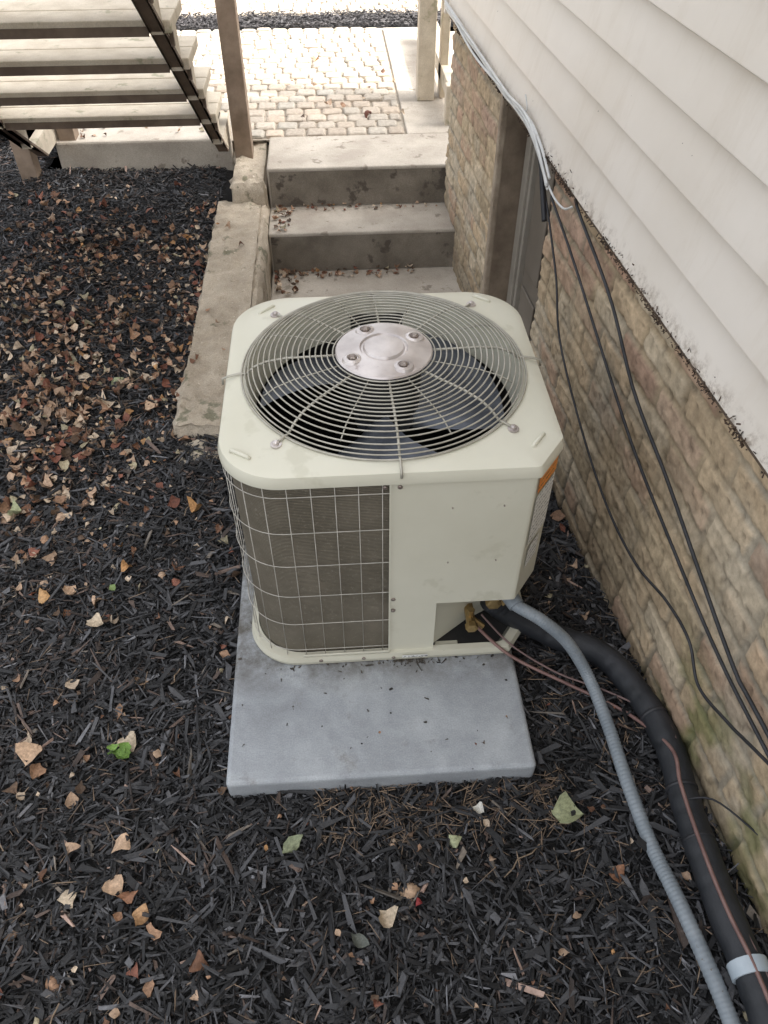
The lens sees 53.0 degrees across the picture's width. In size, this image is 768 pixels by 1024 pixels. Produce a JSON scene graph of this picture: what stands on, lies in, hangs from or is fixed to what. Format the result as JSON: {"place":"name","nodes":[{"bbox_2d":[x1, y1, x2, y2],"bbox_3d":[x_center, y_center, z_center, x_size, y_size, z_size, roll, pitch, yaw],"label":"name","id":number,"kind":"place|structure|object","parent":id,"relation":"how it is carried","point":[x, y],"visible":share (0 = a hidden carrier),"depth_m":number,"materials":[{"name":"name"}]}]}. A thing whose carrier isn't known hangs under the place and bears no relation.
{"place":"outdoors","nodes":[
{"label":"outdoors","id":0,"kind":"place"},
{"bbox_2d":[149,0,415,140],"bbox_3d":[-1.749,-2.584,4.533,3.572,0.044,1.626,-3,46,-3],"label":"paver walkway","id":1,"kind":"structure","parent":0,"point":[308,37],"depth_m":4.53,"materials":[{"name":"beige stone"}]},
{"bbox_2d":[176,14,452,31],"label":"mulch strip soil","id":2,"kind":"structure","parent":1,"relation":"on","point":[355,25],"depth_m":5.23,"materials":[{"name":"black soil"}]},
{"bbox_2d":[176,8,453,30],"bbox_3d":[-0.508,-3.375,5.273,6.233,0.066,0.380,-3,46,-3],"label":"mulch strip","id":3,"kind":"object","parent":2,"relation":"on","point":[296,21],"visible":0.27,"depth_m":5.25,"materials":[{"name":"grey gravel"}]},
{"bbox_2d":[250,113,404,141],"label":"paver walkway","id":4,"kind":"structure","parent":1,"relation":"on","point":[290,129],"depth_m":3.90,"materials":[{"name":"beige stone"}]},
{"bbox_2d":[180,0,440,16],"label":"paver path","id":5,"kind":"structure","parent":0,"point":[286,6],"depth_m":5.54,"materials":[{"name":"beige stone"}]},
{"bbox_2d":[267,133,461,299],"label":"concrete steps","id":6,"kind":"structure","parent":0,"point":[389,172],"depth_m":3.57,"materials":[{"name":"beige concrete"}]},
{"bbox_2d":[0,134,767,1023],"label":"mulch ground","id":7,"kind":"structure","parent":0,"point":[290,972],"depth_m":1.64,"materials":[{"name":"wood"}]},
{"bbox_2d":[106,742,130,759],"bbox_3d":[-0.578,0.527,1.689,0.055,0.075,0.050,-3,46,-3],"label":"green sprout","id":8,"kind":"object","parent":7,"relation":"on","point":[123,752],"visible":1,"depth_m":1.68,"materials":[{"name":"green plant"}]},
{"bbox_2d":[0,0,253,180],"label":"wooden stairs","id":9,"kind":"structure","parent":7,"relation":"on","point":[69,69],"depth_m":2.85,"materials":[{"name":"brown wood"}]},
{"bbox_2d":[55,116,234,171],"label":"stair landing slab","id":10,"kind":"structure","parent":7,"relation":"on","point":[144,148],"depth_m":3.78,"materials":[{"name":"concrete"}]},
{"bbox_2d":[172,140,272,463],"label":"concrete retaining curb","id":11,"kind":"structure","parent":7,"relation":"on","point":[237,280],"depth_m":3.06,"materials":[{"name":"beige concrete"}]},
{"bbox_2d":[0,56,747,1023],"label":"fallen leaves","id":12,"kind":"object","parent":7,"relation":"on","point":[28,750],"depth_m":2.50,"materials":[{"name":"brown plant"}]},
{"bbox_2d":[226,545,535,797],"bbox_3d":[-0.036,0.233,2.017,0.660,0.110,1.012,-3,46,-3],"label":"equipment pad","id":13,"kind":"object","parent":7,"relation":"on","point":[468,704],"visible":0.29,"depth_m":1.71,"materials":[{"name":"concrete"}]},
{"bbox_2d":[218,290,563,664],"bbox_3d":[0.000,-0.109,1.805,0.675,0.665,0.642,-3,46,-3],"label":"air conditioner condenser","id":14,"kind":"object","parent":13,"relation":"on","point":[388,460],"visible":0.99,"depth_m":1.59,"materials":[{"name":"beige paint"}]},
{"bbox_2d":[444,24,767,936],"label":"foundation wall","id":15,"kind":"structure","parent":7,"relation":"on","point":[718,482],"depth_m":1.70,"materials":[{"name":"brick"}]},
{"bbox_2d":[481,93,508,294],"bbox_3d":[0.400,-0.792,3.132,0.024,1.740,0.032,-5,46,-5],"label":"jamb edge","id":16,"kind":"object","parent":15,"relation":"attached to","point":[502,125],"depth_m":2.75,"materials":[{"name":"wood"}]},
{"bbox_2d":[444,0,767,834],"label":"wall cables","id":17,"kind":"object","parent":15,"relation":"attached to","point":[530,126],"depth_m":1.72,"materials":[{"name":"black rubber"}]},
{"bbox_2d":[449,16,767,477],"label":"sill board","id":18,"kind":"object","parent":15,"relation":"on","point":[719,406],"visible":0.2,"depth_m":1.51,"materials":[{"name":"brown wood"}]},
{"bbox_2d":[502,594,740,1023],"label":"electrical conduit","id":19,"kind":"object","parent":7,"relation":"on","point":[717,987],"visible":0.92,"depth_m":1.54,"materials":[{"name":"grey plastic"}]},
{"bbox_2d":[478,626,767,1002],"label":"copper liquid line","id":20,"kind":"object","parent":7,"relation":"on","point":[711,872],"visible":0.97,"depth_m":1.50,"materials":[{"name":"metal"}]},
{"bbox_2d":[480,601,767,1023],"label":"insulated refrigerant line","id":21,"kind":"object","parent":7,"relation":"on","point":[619,671],"visible":0.83,"depth_m":1.52,"materials":[{"name":"plastic"}]},
{"bbox_2d":[481,614,767,976],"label":"thermostat wire","id":22,"kind":"object","parent":7,"relation":"on","point":[526,655],"visible":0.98,"depth_m":1.81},
{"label":"ground","id":23,"kind":"structure","parent":0,"visible":0},
{"bbox_2d":[383,27,454,133],"bbox_3d":[3.363,-2.564,4.620,6.618,0.178,2.150,-3,46,-3],"label":"concrete walk strip","id":24,"kind":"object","parent":23,"relation":"on","point":[422,117],"visible":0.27,"depth_m":4.33,"materials":[{"name":"beige concrete"}]},
{"bbox_2d":[416,0,452,124],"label":"porch post","id":25,"kind":"object","parent":24,"relation":"on","point":[433,42],"visible":0.63,"depth_m":3.99,"materials":[{"name":"brown wood"}]},
{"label":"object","id":26,"kind":"object","parent":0,"visible":0},
{"bbox_2d":[488,104,527,301],"bbox_3d":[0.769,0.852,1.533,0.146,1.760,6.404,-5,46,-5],"label":"door jambs","id":27,"kind":"structure","parent":26,"relation":"attached to","point":[512,166],"depth_m":2.79,"materials":[{"name":"wood"}]},
{"bbox_2d":[506,134,537,310],"bbox_3d":[0.544,-0.579,2.924,0.040,1.740,0.596,-5,46,-5],"label":"door frame","id":28,"kind":"object","parent":27,"relation":"attached to","point":[528,185],"depth_m":2.79,"materials":[{"name":"grey wood"}]},
{"bbox_2d":[518,159,556,340],"bbox_3d":[0.562,-0.573,2.933,0.034,1.660,0.500,-5,46,-5],"label":"basement door","id":29,"kind":"structure","parent":27,"relation":"attached to","point":[538,234],"depth_m":2.74,"materials":[{"name":"paint"}]},
{"bbox_2d":[446,0,767,472],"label":"siding","id":30,"kind":"object","parent":26,"relation":"attached to","point":[649,118],"visible":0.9,"depth_m":1.43,"materials":[{"name":"plastic"}]},
{"bbox_2d":[454,25,766,477],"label":"siding debris","id":31,"kind":"object","parent":30,"relation":"on","point":[608,247],"visible":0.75,"depth_m":1.57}
]}

